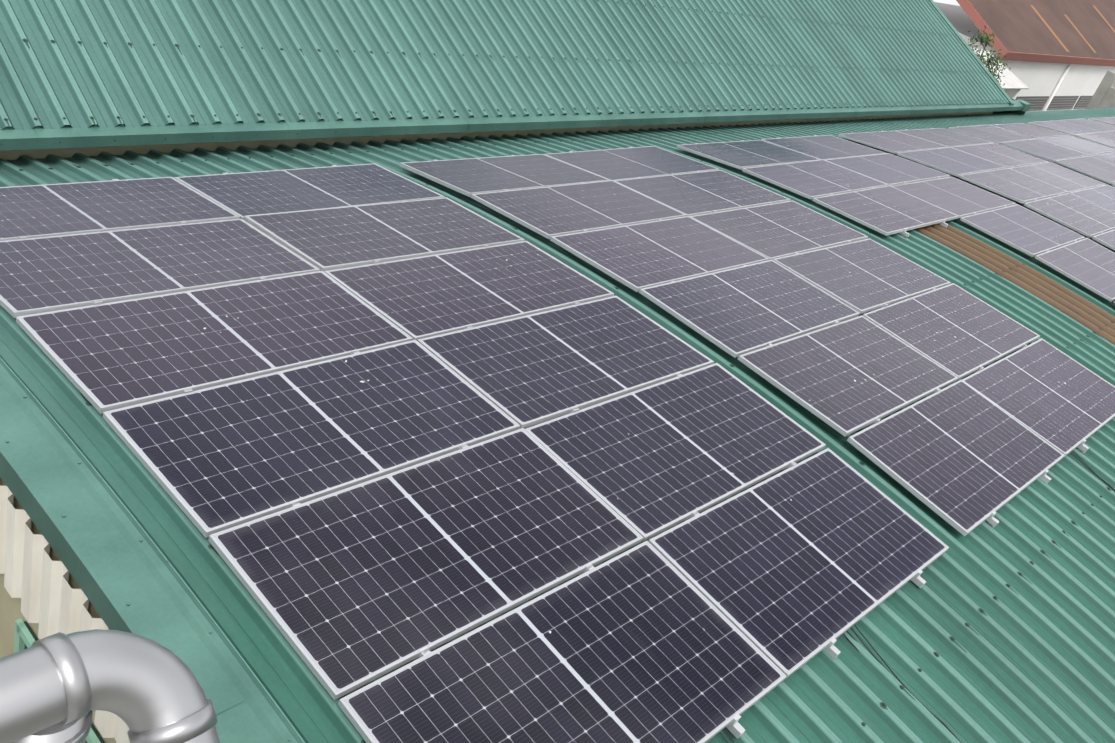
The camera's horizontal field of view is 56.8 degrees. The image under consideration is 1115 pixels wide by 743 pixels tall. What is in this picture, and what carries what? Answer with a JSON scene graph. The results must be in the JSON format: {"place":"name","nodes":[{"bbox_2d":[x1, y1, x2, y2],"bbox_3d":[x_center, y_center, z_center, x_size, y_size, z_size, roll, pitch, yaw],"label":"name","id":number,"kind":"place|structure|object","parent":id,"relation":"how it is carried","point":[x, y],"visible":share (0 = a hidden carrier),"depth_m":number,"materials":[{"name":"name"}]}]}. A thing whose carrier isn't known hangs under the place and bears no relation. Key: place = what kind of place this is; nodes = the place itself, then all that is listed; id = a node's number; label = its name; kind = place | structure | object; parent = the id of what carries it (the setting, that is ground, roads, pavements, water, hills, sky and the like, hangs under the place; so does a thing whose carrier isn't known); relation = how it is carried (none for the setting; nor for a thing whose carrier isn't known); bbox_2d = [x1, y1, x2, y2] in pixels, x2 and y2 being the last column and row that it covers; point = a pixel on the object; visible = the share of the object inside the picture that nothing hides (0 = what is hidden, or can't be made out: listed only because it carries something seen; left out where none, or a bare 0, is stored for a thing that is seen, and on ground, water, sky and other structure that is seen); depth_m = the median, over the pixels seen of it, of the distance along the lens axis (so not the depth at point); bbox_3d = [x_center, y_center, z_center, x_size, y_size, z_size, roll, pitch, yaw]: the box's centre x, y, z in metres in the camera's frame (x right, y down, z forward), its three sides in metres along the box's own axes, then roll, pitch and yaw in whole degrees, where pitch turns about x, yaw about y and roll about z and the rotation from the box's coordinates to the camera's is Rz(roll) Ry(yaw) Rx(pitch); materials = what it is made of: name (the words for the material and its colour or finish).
{"place":"outdoors","nodes":[
{"label":"outdoors","id":0,"kind":"place"},
{"bbox_2d":[933,0,959,5],"label":"sky","id":1,"kind":"structure","parent":0,"point":[953,2],"materials":[{"name":"white"}]},
{"bbox_2d":[967,25,1010,85],"bbox_3d":[15.428,-9.037,41.257,2.365,9.351,1.790,13,24,-21],"label":"tree","id":2,"kind":"object","parent":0,"point":[991,59],"visible":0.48,"depth_m":39.85,"materials":[{"name":"green plant"}]},
{"bbox_2d":[974,49,1028,97],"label":"pale roof building","id":3,"kind":"structure","parent":0,"point":[1013,86],"depth_m":44.31,"materials":[{"name":"white"}]},
{"bbox_2d":[1085,71,1114,108],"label":"concrete wall","id":4,"kind":"structure","parent":0,"point":[1103,96],"depth_m":33.96,"materials":[{"name":"grey concrete"}]},
{"bbox_3d":[-2.902,6.491,2.889,2.700,11.260,3.300,39,35,29],"label":"access platform","id":5,"kind":"object","parent":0,"visible":0},
{"bbox_2d":[0,629,219,742],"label":"pipe","id":6,"kind":"object","parent":5,"relation":"on","point":[59,687],"visible":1,"depth_m":0.74,"materials":[{"name":"silver metal"}]},
{"bbox_3d":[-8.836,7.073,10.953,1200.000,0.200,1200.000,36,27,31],"label":"ground","id":7,"kind":"structure","parent":0,"visible":0},
{"bbox_2d":[0,478,115,742],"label":"gable wall","id":8,"kind":"structure","parent":7,"relation":"on","point":[18,632],"depth_m":5.37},
{"bbox_2d":[0,485,129,742],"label":"corrugated wall","id":9,"kind":"structure","parent":8,"relation":"attached to","point":[36,577],"depth_m":4.92,"materials":[{"name":"beige metal"}]},
{"bbox_2d":[0,359,303,742],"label":"barge capping","id":10,"kind":"object","parent":8,"relation":"on","point":[123,573],"visible":0.94,"depth_m":4.62,"materials":[{"name":"green metal"}]},
{"bbox_2d":[0,111,992,159],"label":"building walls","id":11,"kind":"structure","parent":7,"relation":"on","point":[88,151],"depth_m":11.36,"materials":[{"name":"green metal"}]},
{"bbox_2d":[0,108,1114,742],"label":"curved roof","id":12,"kind":"structure","parent":11,"relation":"on","point":[1036,664],"depth_m":6.87,"materials":[{"name":"green paint"}]},
{"bbox_2d":[0,98,1031,150],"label":"gutter","id":13,"kind":"object","parent":12,"relation":"on","point":[41,137],"visible":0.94,"depth_m":11.26,"materials":[{"name":"green metal"}]},
{"bbox_2d":[0,0,1008,129],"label":"roof","id":14,"kind":"structure","parent":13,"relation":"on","point":[46,82],"depth_m":12.63,"materials":[{"name":"green paint"}]},
{"bbox_2d":[928,0,1014,104],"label":"roof edge trim","id":15,"kind":"structure","parent":14,"relation":"attached to","point":[973,54],"depth_m":25.16,"materials":[{"name":"green metal"}]},
{"bbox_2d":[1,0,1112,742],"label":"roof screws","id":16,"kind":"object","parent":12,"relation":"on","point":[617,288],"visible":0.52,"depth_m":11.10,"materials":[{"name":"grey"}]},
{"bbox_2d":[0,117,1114,742],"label":"solar panels","id":17,"kind":"object","parent":12,"relation":"on","point":[322,399],"visible":1,"depth_m":6.78,"materials":[{"name":"black glass"}]},
{"bbox_2d":[4,0,1110,742],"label":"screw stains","id":18,"kind":"object","parent":12,"relation":"on","point":[618,288],"visible":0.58,"depth_m":9.08,"materials":[{"name":"brown metal"}]},
{"bbox_2d":[719,450,1114,742],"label":"panel cables","id":19,"kind":"object","parent":12,"relation":"on","point":[1093,472],"visible":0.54,"depth_m":5.87,"materials":[{"name":"black plastic"}]},
{"bbox_2d":[934,0,1114,111],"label":"neighbour building","id":20,"kind":"structure","parent":7,"relation":"on","point":[1059,54],"depth_m":54.72,"materials":[{"name":"red"}]}
]}

